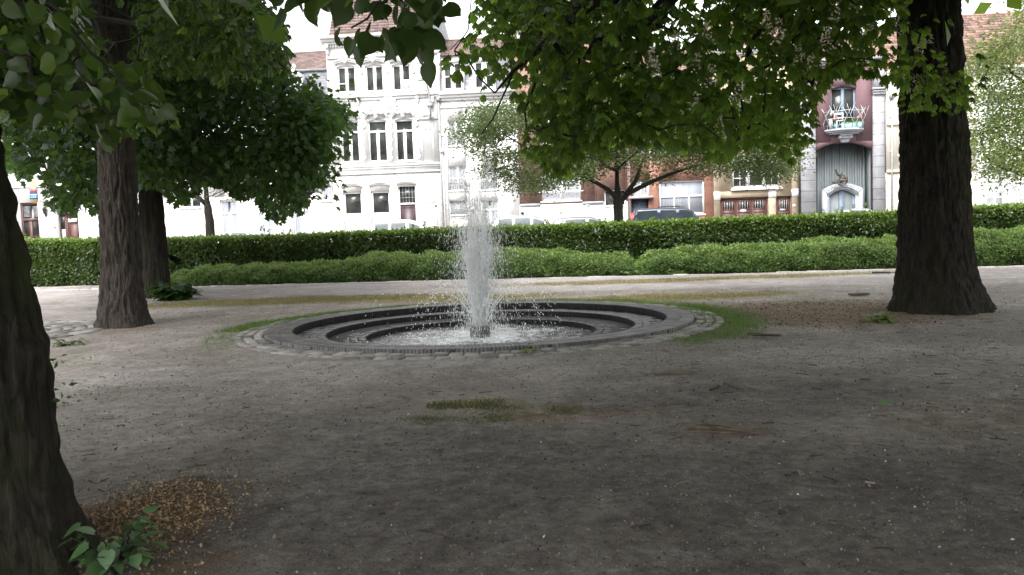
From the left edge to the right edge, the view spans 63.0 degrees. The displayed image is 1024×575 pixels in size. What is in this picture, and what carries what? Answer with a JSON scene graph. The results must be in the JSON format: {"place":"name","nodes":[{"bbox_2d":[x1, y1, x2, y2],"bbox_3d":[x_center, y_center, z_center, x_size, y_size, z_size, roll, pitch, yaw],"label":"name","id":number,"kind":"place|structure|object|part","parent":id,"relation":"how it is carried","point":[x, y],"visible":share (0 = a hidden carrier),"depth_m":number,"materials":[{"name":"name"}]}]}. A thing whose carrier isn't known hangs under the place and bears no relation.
{"place":"outdoors","nodes":[
{"label":"outdoors","id":0,"kind":"place"},
{"bbox_2d":[63,270,893,423],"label":"dry grass","id":1,"kind":"structure","parent":0,"point":[436,299],"depth_m":20.04,"materials":[{"name":"plant"}]},
{"bbox_2d":[33,267,1023,574],"bbox_3d":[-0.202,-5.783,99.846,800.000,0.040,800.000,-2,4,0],"label":"ground","id":2,"kind":"structure","parent":0,"point":[399,483],"depth_m":6.43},
{"bbox_2d":[53,335,89,347],"bbox_3d":[-6.910,0.847,13.055,0.530,0.279,0.441,-2,4,0],"label":"green weed","id":3,"kind":"object","parent":2,"relation":"on","point":[65,343],"visible":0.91,"depth_m":13.05,"materials":[{"name":"green plant"}]},
{"bbox_2d":[43,320,103,338],"bbox_3d":[-9.517,0.866,15.082,4.097,0.095,4.084,-2,4,0],"label":"paved ring","id":4,"kind":"object","parent":2,"relation":"on","point":[67,328],"visible":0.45,"depth_m":15.68,"materials":[{"name":"stone"}]},
{"bbox_2d":[57,506,169,574],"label":"broadleaf plant","id":5,"kind":"object","parent":2,"relation":"on","point":[102,562],"visible":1,"depth_m":4.12,"materials":[{"name":"green plant"}]},
{"bbox_2d":[6,0,297,328],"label":"horse chestnut tree","id":6,"kind":"object","parent":2,"relation":"on","point":[122,302],"visible":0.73,"depth_m":14.29,"materials":[{"name":"green plant"}]},
{"bbox_2d":[144,281,202,300],"bbox_3d":[-8.817,0.158,21.802,1.506,0.674,1.305,-3,4,-18],"label":"leafy shrub","id":7,"kind":"object","parent":2,"relation":"on","point":[176,292],"visible":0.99,"depth_m":21.55,"materials":[{"name":"green plant"}]},
{"bbox_2d":[74,458,307,574],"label":"orange litter","id":8,"kind":"object","parent":2,"relation":"on","point":[170,506],"visible":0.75,"depth_m":5.04,"materials":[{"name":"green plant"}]},
{"bbox_2d":[0,0,390,298],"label":"maple tree","id":9,"kind":"object","parent":2,"relation":"on","point":[293,146],"visible":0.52,"depth_m":19.27,"materials":[{"name":"green plant"}]},
{"bbox_2d":[203,528,231,539],"bbox_3d":[-1.629,1.359,4.613,0.020,0.010,0.188,1,5,33],"label":"fallen stick","id":10,"kind":"object","parent":2,"relation":"on","point":[216,533],"visible":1,"depth_m":4.61,"materials":[{"name":"brown wood"}]},
{"bbox_2d":[0,0,799,574],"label":"lime tree","id":11,"kind":"object","parent":2,"relation":"on","point":[50,70],"visible":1,"depth_m":4.03,"materials":[{"name":"green plant"}]},
{"bbox_2d":[170,246,637,285],"bbox_3d":[-4.100,-0.723,27.463,16.298,1.095,2.454,-1,4,9],"label":"hedge","id":12,"kind":"object","parent":2,"relation":"on","point":[399,265],"visible":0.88,"depth_m":26.67,"materials":[{"name":"green plant"}]},
{"bbox_2d":[418,529,466,549],"bbox_3d":[-0.357,1.330,4.428,0.048,0.009,0.413,-6,6,-43],"label":"fallen stick","id":13,"kind":"object","parent":2,"relation":"on","point":[441,535],"visible":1,"depth_m":4.48,"materials":[{"name":"wood"}]},
{"bbox_2d":[234,300,723,359],"bbox_3d":[-0.525,0.877,14.250,8.062,0.671,7.524,-2,4,0],"label":"fountain","id":14,"kind":"object","parent":2,"relation":"on","point":[618,324],"visible":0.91,"depth_m":14.03,"materials":[{"name":"stone"}]},
{"bbox_2d":[337,149,599,344],"bbox_3d":[-0.227,-0.818,14.235,4.328,3.392,4.490,0,5,23],"label":"water jet","id":15,"kind":"object","parent":14,"relation":"in","point":[478,294],"visible":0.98,"depth_m":14.07,"materials":[{"name":"white liquid"}]},
{"bbox_2d":[369,323,592,344],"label":"water","id":16,"kind":"structure","parent":14,"relation":"in","point":[400,338],"depth_m":14.42,"materials":[{"name":"liquid"}]},
{"bbox_2d":[202,296,777,351],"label":"grass","id":17,"kind":"structure","parent":2,"relation":"on","point":[631,300],"depth_m":14.63,"materials":[{"name":"green plant"}]},
{"bbox_2d":[405,397,611,423],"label":"moss tufts","id":18,"kind":"object","parent":2,"relation":"on","point":[476,406],"visible":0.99,"depth_m":7.58,"materials":[{"name":"green plant"}]},
{"bbox_2d":[23,202,1023,286],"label":"clipped hedge","id":19,"kind":"object","parent":2,"relation":"on","point":[72,261],"visible":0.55,"depth_m":27.90,"materials":[{"name":"green plant"}]},
{"bbox_2d":[35,265,1023,290],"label":"kerb","id":20,"kind":"structure","parent":2,"relation":"on","point":[546,277],"depth_m":26.02,"materials":[{"name":"stone"}]},
{"bbox_2d":[517,345,543,355],"bbox_3d":[0.199,0.821,10.678,0.338,0.164,0.389,1,5,32],"label":"grass tuft","id":21,"kind":"object","parent":2,"relation":"on","point":[527,351],"visible":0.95,"depth_m":10.65,"materials":[{"name":"green plant"}]},
{"bbox_2d":[61,276,1023,573],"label":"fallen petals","id":22,"kind":"object","parent":2,"relation":"on","point":[681,402],"visible":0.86,"depth_m":8.55,"materials":[{"name":"white plant"}]},
{"bbox_2d":[651,370,696,375],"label":"fallen stalks","id":23,"kind":"object","parent":2,"relation":"on","point":[658,373],"visible":1,"depth_m":8.92,"materials":[{"name":"beige plant"}]},
{"bbox_2d":[688,424,759,435],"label":"fallen stalks","id":24,"kind":"object","parent":2,"relation":"on","point":[706,427],"visible":1,"depth_m":6.47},
{"bbox_2d":[437,0,1021,314],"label":"horse chestnut tree","id":25,"kind":"object","parent":2,"relation":"on","point":[936,271],"visible":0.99,"depth_m":9.61,"materials":[{"name":"green plant"}]},
{"bbox_2d":[723,382,740,389],"bbox_3d":[2.129,0.956,8.097,0.031,0.028,0.336,-3,4,-11],"label":"fallen stick","id":26,"kind":"object","parent":2,"relation":"on","point":[727,384],"visible":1,"depth_m":8.09,"materials":[{"name":"brown wood"}]},
{"bbox_2d":[747,333,781,336],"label":"fallen stalks","id":27,"kind":"object","parent":2,"relation":"on","point":[758,334],"visible":1,"depth_m":11.45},
{"bbox_2d":[778,510,785,514],"bbox_3d":[1.491,1.240,4.607,0.045,0.028,0.024,-2,4,0],"label":"bark chunk","id":28,"kind":"object","parent":2,"relation":"on","point":[781,512],"visible":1,"depth_m":4.60,"materials":[{"name":"brown wood"}]},
{"bbox_2d":[632,224,1023,274],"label":"hedge","id":29,"kind":"object","parent":2,"relation":"on","point":[999,247],"visible":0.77,"depth_m":24.72,"materials":[{"name":"green plant"}]},
{"bbox_2d":[694,299,1005,331],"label":"reddish litter","id":30,"kind":"object","parent":2,"relation":"on","point":[820,315],"visible":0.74,"depth_m":13.89,"materials":[{"name":"brown plant"}]},
{"bbox_2d":[848,293,869,295],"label":"fallen stalks","id":31,"kind":"object","parent":2,"relation":"on","point":[855,294],"visible":1,"depth_m":16.67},
{"bbox_2d":[859,311,894,323],"bbox_3d":[5.589,0.478,12.704,0.405,0.233,0.610,-3,4,-16],"label":"fallen spray","id":32,"kind":"object","parent":2,"relation":"on","point":[885,319],"visible":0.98,"depth_m":12.66,"materials":[{"name":"green plant"}]},
{"bbox_2d":[880,400,892,404],"bbox_3d":[3.219,0.988,7.166,0.104,0.027,0.109,1,5,34],"label":"fallen leaf","id":33,"kind":"object","parent":2,"relation":"on","point":[885,402],"visible":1,"depth_m":7.18,"materials":[{"name":"green plant"}]},
{"bbox_2d":[52,281,1023,574],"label":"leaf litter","id":34,"kind":"object","parent":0,"point":[568,409],"visible":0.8,"depth_m":7.41,"materials":[{"name":"brown plant"}]},
{"bbox_2d":[53,294,1023,574],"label":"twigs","id":35,"kind":"object","parent":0,"point":[621,410],"visible":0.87,"depth_m":6.45,"materials":[{"name":"brown wood"}]},
{"bbox_2d":[54,300,1023,574],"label":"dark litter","id":36,"kind":"object","parent":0,"point":[562,448],"visible":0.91,"depth_m":5.95,"materials":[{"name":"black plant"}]},
{"bbox_2d":[55,341,1023,574],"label":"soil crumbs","id":37,"kind":"object","parent":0,"point":[314,573],"visible":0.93,"depth_m":5.39,"materials":[{"name":"brown soil"}]},
{"bbox_2d":[83,0,1023,51],"label":"sky","id":38,"kind":"structure","parent":0,"point":[304,34],"materials":[{"name":"white"}]},
{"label":"road","id":39,"kind":"structure","parent":0,"visible":0},
{"bbox_2d":[218,230,268,242],"bbox_3d":[-14.102,-2.356,44.822,4.420,1.526,2.104,-2,4,5],"label":"parked car","id":40,"kind":"object","parent":39,"relation":"on","point":[247,232],"visible":0.09,"depth_m":44.11,"materials":[{"name":"white paint"}]},
{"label":"side window","id":41,"kind":"part","parent":40,"relation":"part of","materials":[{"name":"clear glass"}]},
{"bbox_2d":[368,219,445,238],"bbox_3d":[-5.356,-2.732,44.048,4.320,1.781,2.104,-2,4,5],"label":"parked car","id":42,"kind":"object","parent":39,"relation":"on","point":[394,224],"visible":0.25,"depth_m":43.36,"materials":[{"name":"white paint"}]},
{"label":"side window","id":43,"kind":"part","parent":42,"relation":"part of","materials":[{"name":"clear glass"}]},
{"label":"side window","id":44,"kind":"part","parent":42,"relation":"part of","materials":[{"name":"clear glass"}]},
{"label":"side window","id":45,"kind":"part","parent":42,"relation":"part of","materials":[{"name":"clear glass"}]},
{"bbox_2d":[492,215,559,235],"bbox_3d":[1.086,-2.915,43.486,4.320,1.781,2.104,-2,4,5],"label":"parked car","id":46,"kind":"object","parent":39,"relation":"on","point":[521,219],"visible":0.21,"depth_m":42.79,"materials":[{"name":"silver metal"}]},
{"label":"side window","id":47,"kind":"part","parent":46,"relation":"part of","materials":[{"name":"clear glass"}]},
{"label":"side window","id":48,"kind":"part","parent":46,"relation":"part of","materials":[{"name":"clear glass"}]},
{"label":"side window","id":49,"kind":"part","parent":46,"relation":"part of","materials":[{"name":"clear glass"}]},
{"bbox_2d":[552,217,600,233],"bbox_3d":[4.059,-2.915,43.384,4.220,1.590,2.064,-2,4,5],"label":"parked car","id":50,"kind":"object","parent":39,"relation":"on","point":[575,219],"visible":0.16,"depth_m":42.72,"materials":[{"name":"grey paint"}]},
{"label":"side window","id":51,"kind":"part","parent":50,"relation":"part of","materials":[{"name":"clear glass"}]},
{"bbox_2d":[627,206,717,228],"bbox_3d":[8.370,-3.209,42.844,4.880,1.956,2.244,-2,4,5],"label":"parked car","id":52,"kind":"object","parent":39,"relation":"on","point":[642,214],"visible":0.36,"depth_m":42.01,"materials":[{"name":"blue paint"}]},
{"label":"side window","id":53,"kind":"part","parent":52,"relation":"part of","materials":[{"name":"grey glass"}]},
{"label":"side window","id":54,"kind":"part","parent":52,"relation":"part of","materials":[{"name":"grey glass"}]},
{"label":"side window","id":55,"kind":"part","parent":52,"relation":"part of","materials":[{"name":"grey glass"}]},
{"bbox_2d":[830,208,895,220],"bbox_3d":[17.470,-3.253,42.066,4.420,1.526,2.104,-2,4,5],"label":"parked car","id":56,"kind":"object","parent":39,"relation":"on","point":[855,209],"visible":0.05,"depth_m":41.38,"materials":[{"name":"silver metal"}]},
{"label":"pavement","id":57,"kind":"structure","parent":0,"visible":0},
{"bbox_2d":[1,127,138,246],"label":"public house","id":58,"kind":"structure","parent":57,"relation":"on","point":[34,222],"depth_m":50.22,"materials":[{"name":"white paint"}]},
{"bbox_2d":[20,203,39,238],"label":"window","id":59,"kind":"structure","parent":58,"relation":"in","point":[30,225],"depth_m":50.42,"materials":[{"name":"brown paint"}]},
{"bbox_2d":[29,179,44,202],"bbox_3d":[-28.307,-5.775,49.797,0.637,1.512,0.590,-2,4,5],"label":"hanging sign","id":60,"kind":"object","parent":58,"relation":"attached to","point":[33,192],"visible":0.85,"depth_m":49.52,"materials":[{"name":"paint"}]},
{"bbox_2d":[59,214,67,238],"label":"window","id":61,"kind":"structure","parent":58,"relation":"in","point":[62,218],"depth_m":50.33,"materials":[{"name":"grey glass"}]},
{"bbox_2d":[66,213,78,237],"bbox_3d":[-26.377,-3.086,50.328,0.854,2.786,0.125,-2,4,5],"label":"door","id":62,"kind":"structure","parent":58,"relation":"in","point":[72,227],"depth_m":50.30,"materials":[{"name":"brown paint"}]},
{"bbox_2d":[163,50,334,241],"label":"townhouse","id":63,"kind":"structure","parent":57,"relation":"on","point":[189,219],"depth_m":49.21,"materials":[{"name":"white paint"}]},
{"bbox_2d":[180,195,201,208],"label":"window","id":64,"kind":"structure","parent":63,"relation":"in","point":[195,203],"depth_m":49.50,"materials":[{"name":"white paint"}]},
{"bbox_2d":[221,200,237,233],"bbox_3d":[-16.663,-3.687,49.360,1.157,2.933,0.290,-2,4,5],"label":"door","id":65,"kind":"structure","parent":63,"relation":"in","point":[229,216],"depth_m":49.38,"materials":[{"name":"white paint"}]},
{"bbox_2d":[257,205,273,234],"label":"window","id":66,"kind":"structure","parent":63,"relation":"in","point":[261,221],"depth_m":49.23,"materials":[{"name":"white glass"}]},
{"bbox_2d":[294,208,310,233],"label":"window","id":67,"kind":"structure","parent":63,"relation":"in","point":[301,224],"depth_m":49.04,"materials":[{"name":"white glass"}]},
{"bbox_2d":[322,184,332,201],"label":"window","id":68,"kind":"structure","parent":63,"relation":"in","point":[327,192],"depth_m":48.78,"materials":[{"name":"white paint"}]},
{"bbox_2d":[318,0,448,231],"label":"townhouse","id":69,"kind":"structure","parent":57,"relation":"on","point":[391,167],"depth_m":48.10,"materials":[{"name":"white paint"}]},
{"bbox_2d":[336,66,356,94],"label":"window","id":70,"kind":"structure","parent":69,"relation":"in","point":[344,73],"depth_m":48.17,"materials":[{"name":"white paint"}]},
{"bbox_2d":[341,120,360,163],"bbox_3d":[-9.354,-8.424,48.371,1.195,2.514,0.290,-2,4,5],"label":"window","id":71,"kind":"structure","parent":69,"relation":"in","point":[354,148],"depth_m":48.44,"materials":[{"name":"white paint"}]},
{"bbox_2d":[343,192,362,231],"bbox_3d":[-9.222,-3.972,48.706,1.239,3.180,0.290,-2,4,5],"label":"window","id":72,"kind":"structure","parent":69,"relation":"in","point":[352,200],"depth_m":48.75,"materials":[{"name":"white paint"}]},
{"bbox_2d":[365,65,384,93],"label":"window","id":73,"kind":"structure","parent":69,"relation":"in","point":[374,73],"depth_m":48.04,"materials":[{"name":"white paint"}]},
{"bbox_2d":[368,119,388,163],"bbox_3d":[-7.742,-8.442,48.233,1.233,2.521,0.290,-2,4,5],"label":"window","id":74,"kind":"structure","parent":69,"relation":"in","point":[377,130],"depth_m":48.30,"materials":[{"name":"white paint"}]},
{"bbox_2d":[371,191,390,221],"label":"window","id":75,"kind":"structure","parent":69,"relation":"in","point":[380,199],"depth_m":48.59,"materials":[{"name":"grey glass"}]},
{"bbox_2d":[391,64,411,92],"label":"window","id":76,"kind":"structure","parent":69,"relation":"in","point":[399,73],"depth_m":47.90,"materials":[{"name":"white paint"}]},
{"bbox_2d":[395,119,415,162],"bbox_3d":[-6.175,-8.461,48.098,1.198,2.514,0.290,-2,4,5],"label":"window","id":77,"kind":"structure","parent":69,"relation":"in","point":[403,127],"depth_m":48.16,"materials":[{"name":"white paint"}]},
{"bbox_2d":[398,186,416,220],"bbox_3d":[-6.017,-4.091,48.517,1.034,3.643,0.125,-2,4,5],"label":"door","id":78,"kind":"structure","parent":69,"relation":"in","point":[407,194],"depth_m":48.46,"materials":[{"name":"white paint"}]},
{"bbox_2d":[416,76,432,119],"bbox_3d":[-4.882,-10.721,47.317,1.070,2.430,0.523,-6,6,-41],"label":"street lamp","id":79,"kind":"object","parent":69,"relation":"attached to","point":[429,104],"visible":0.8,"depth_m":47.40,"materials":[{"name":"metal"}]},
{"bbox_2d":[438,38,519,227],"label":"townhouse","id":80,"kind":"structure","parent":57,"relation":"on","point":[452,95],"depth_m":47.78,"materials":[{"name":"white paint"}]},
{"bbox_2d":[447,120,463,147],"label":"window","id":81,"kind":"structure","parent":80,"relation":"in","point":[450,126],"depth_m":47.88,"materials":[{"name":"white paint"}]},
{"bbox_2d":[448,166,466,191],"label":"window","id":82,"kind":"structure","parent":80,"relation":"in","point":[452,173],"depth_m":48.05,"materials":[{"name":"white glass"}]},
{"bbox_2d":[449,200,467,227],"bbox_3d":[-3.033,-3.697,48.293,1.103,2.683,0.125,-2,4,5],"label":"door","id":83,"kind":"structure","parent":80,"relation":"in","point":[451,203],"depth_m":48.26,"materials":[{"name":"white paint"}]},
{"bbox_2d":[480,164,499,190],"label":"window","id":84,"kind":"structure","parent":80,"relation":"in","point":[483,185],"depth_m":47.91,"materials":[{"name":"white paint"}]},
{"bbox_2d":[481,199,498,226],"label":"window","id":85,"kind":"structure","parent":80,"relation":"in","point":[491,205],"depth_m":48.04,"materials":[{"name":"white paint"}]},
{"bbox_2d":[514,0,627,222],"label":"townhouse","id":86,"kind":"structure","parent":57,"relation":"on","point":[596,201],"depth_m":47.47,"materials":[{"name":"white paint"}]},
{"bbox_2d":[541,173,581,202],"bbox_3d":[2.799,-5.709,47.548,2.358,1.705,0.290,-2,4,5],"label":"window","id":87,"kind":"structure","parent":86,"relation":"in","point":[573,196],"depth_m":47.61,"materials":[{"name":"white paint"}]},
{"bbox_2d":[604,190,625,221],"bbox_3d":[5.891,-4.075,47.505,1.202,2.932,0.125,-2,4,5],"label":"door","id":88,"kind":"structure","parent":86,"relation":"in","point":[609,215],"depth_m":47.48,"materials":[{"name":"white paint"}]},
{"bbox_2d":[624,48,713,218],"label":"townhouse","id":89,"kind":"structure","parent":57,"relation":"on","point":[696,196],"depth_m":47.04,"materials":[{"name":"orange brick"}]},
{"bbox_2d":[631,199,647,212],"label":"door","id":90,"kind":"structure","parent":89,"relation":"in","point":[636,203],"depth_m":47.49,"materials":[{"name":"grey wood"}]},
{"bbox_2d":[632,180,648,196],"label":"window","id":91,"kind":"structure","parent":89,"relation":"in","point":[642,192],"depth_m":47.24,"materials":[{"name":"white glass"}]},
{"bbox_2d":[659,180,705,215],"bbox_3d":[9.561,-5.026,47.026,2.625,2.002,0.290,-2,4,5],"label":"window","id":92,"kind":"structure","parent":89,"relation":"in","point":[689,194],"depth_m":47.08,"materials":[{"name":"white glass"}]},
{"bbox_2d":[705,10,800,227],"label":"townhouse","id":93,"kind":"structure","parent":57,"relation":"on","point":[736,199],"depth_m":46.63,"materials":[{"name":"beige paint"}]},
{"bbox_2d":[720,197,767,227],"bbox_3d":[13.018,-3.928,46.877,2.669,2.237,0.110,-2,4,5],"label":"garage door","id":94,"kind":"structure","parent":93,"relation":"in","point":[756,205],"depth_m":46.81,"materials":[{"name":"brown paint"}]},
{"bbox_2d":[731,166,780,188],"bbox_3d":[13.603,-6.196,46.590,2.718,1.351,0.290,-2,4,5],"label":"window","id":95,"kind":"structure","parent":93,"relation":"in","point":[734,181],"depth_m":46.70,"materials":[{"name":"white glass"}]},
{"bbox_2d":[776,196,791,224],"bbox_3d":[15.172,-3.989,46.688,0.872,2.236,0.110,-2,4,5],"label":"door","id":96,"kind":"structure","parent":93,"relation":"in","point":[782,202],"depth_m":46.62,"materials":[{"name":"brown paint"}]},
{"bbox_2d":[800,40,886,223],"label":"townhouse","id":97,"kind":"structure","parent":57,"relation":"on","point":[856,156],"depth_m":46.06,"materials":[{"name":"red paint"}]},
{"bbox_2d":[827,111,835,128],"bbox_3d":[17.404,-9.116,45.549,0.357,0.972,0.654,-2,4,5],"label":"flower pot","id":98,"kind":"object","parent":97,"relation":"on","point":[829,119],"visible":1,"depth_m":45.43,"materials":[{"name":"white ceramic"}]},
{"bbox_2d":[834,113,842,128],"bbox_3d":[17.887,-9.097,45.559,0.480,0.900,0.450,-2,4,5],"label":"garden chair","id":99,"kind":"object","parent":97,"relation":"on","point":[836,121],"visible":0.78,"depth_m":45.70,"materials":[{"name":"white paint"}]},
{"bbox_2d":[832,169,847,185],"bbox_3d":[18.297,-6.144,46.613,0.876,0.966,0.441,-2,4,5],"label":"statue","id":100,"kind":"object","parent":97,"relation":"on","point":[843,178],"visible":1,"depth_m":46.52,"materials":[{"name":"beige stone"}]},
{"bbox_2d":[829,190,854,212],"bbox_3d":[18.652,-4.325,47.268,1.449,2.577,0.140,-2,4,5],"label":"door","id":101,"kind":"structure","parent":97,"relation":"in","point":[840,198],"depth_m":47.20,"materials":[{"name":"blue paint"}]},
{"bbox_2d":[831,87,854,128],"bbox_3d":[18.222,-9.910,46.059,1.340,2.296,0.112,-2,4,5],"label":"window","id":102,"kind":"structure","parent":97,"relation":"in","point":[844,95],"depth_m":46.02,"materials":[{"name":"grey glass"}]},
{"bbox_2d":[840,116,861,127],"bbox_3d":[18.380,-8.961,45.204,1.080,0.648,0.646,-2,4,5],"label":"planter box","id":103,"kind":"object","parent":97,"relation":"on","point":[851,122],"visible":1,"depth_m":45.16,"materials":[{"name":"teal"}]},
{"bbox_2d":[875,26,976,217],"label":"townhouse","id":104,"kind":"structure","parent":57,"relation":"on","point":[892,163],"depth_m":45.73,"materials":[{"name":"white paint"}]},
{"bbox_2d":[962,12,1023,212],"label":"townhouse","id":105,"kind":"structure","parent":57,"relation":"on","point":[970,24],"depth_m":45.64,"materials":[{"name":"white paint"}]},
{"bbox_2d":[987,169,1003,204],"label":"window","id":106,"kind":"structure","parent":105,"relation":"in","point":[994,197],"depth_m":45.65,"materials":[{"name":"white glass"}]},
{"bbox_2d":[988,100,1005,130],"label":"window","id":107,"kind":"structure","parent":105,"relation":"in","point":[992,100],"depth_m":45.33,"materials":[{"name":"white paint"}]},
{"bbox_2d":[1020,177,1023,202],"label":"window","id":108,"kind":"structure","parent":105,"relation":"in","point":[1022,186],"depth_m":45.54,"materials":[{"name":"white paint"}]},
{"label":"path","id":109,"kind":"structure","parent":0,"visible":0},
{"bbox_2d":[185,182,242,242],"bbox_3d":[-11.609,-3.482,33.290,5.623,5.200,6.369,-5,5,-37],"label":"street tree","id":110,"kind":"object","parent":109,"relation":"on","point":[209,221],"visible":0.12,"depth_m":33.23,"materials":[{"name":"brown plant"}]},
{"bbox_2d":[425,67,828,221],"bbox_3d":[4.457,-5.075,31.979,15.608,7.453,8.590,-2,4,0],"label":"street tree","id":111,"kind":"object","parent":109,"relation":"on","point":[763,166],"visible":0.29,"depth_m":30.87,"materials":[{"name":"green plant"}]},
{"bbox_2d":[964,0,1023,196],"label":"street tree","id":112,"kind":"object","parent":109,"relation":"on","point":[1002,153],"visible":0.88,"depth_m":29.67,"materials":[{"name":"green plant"}]}
]}

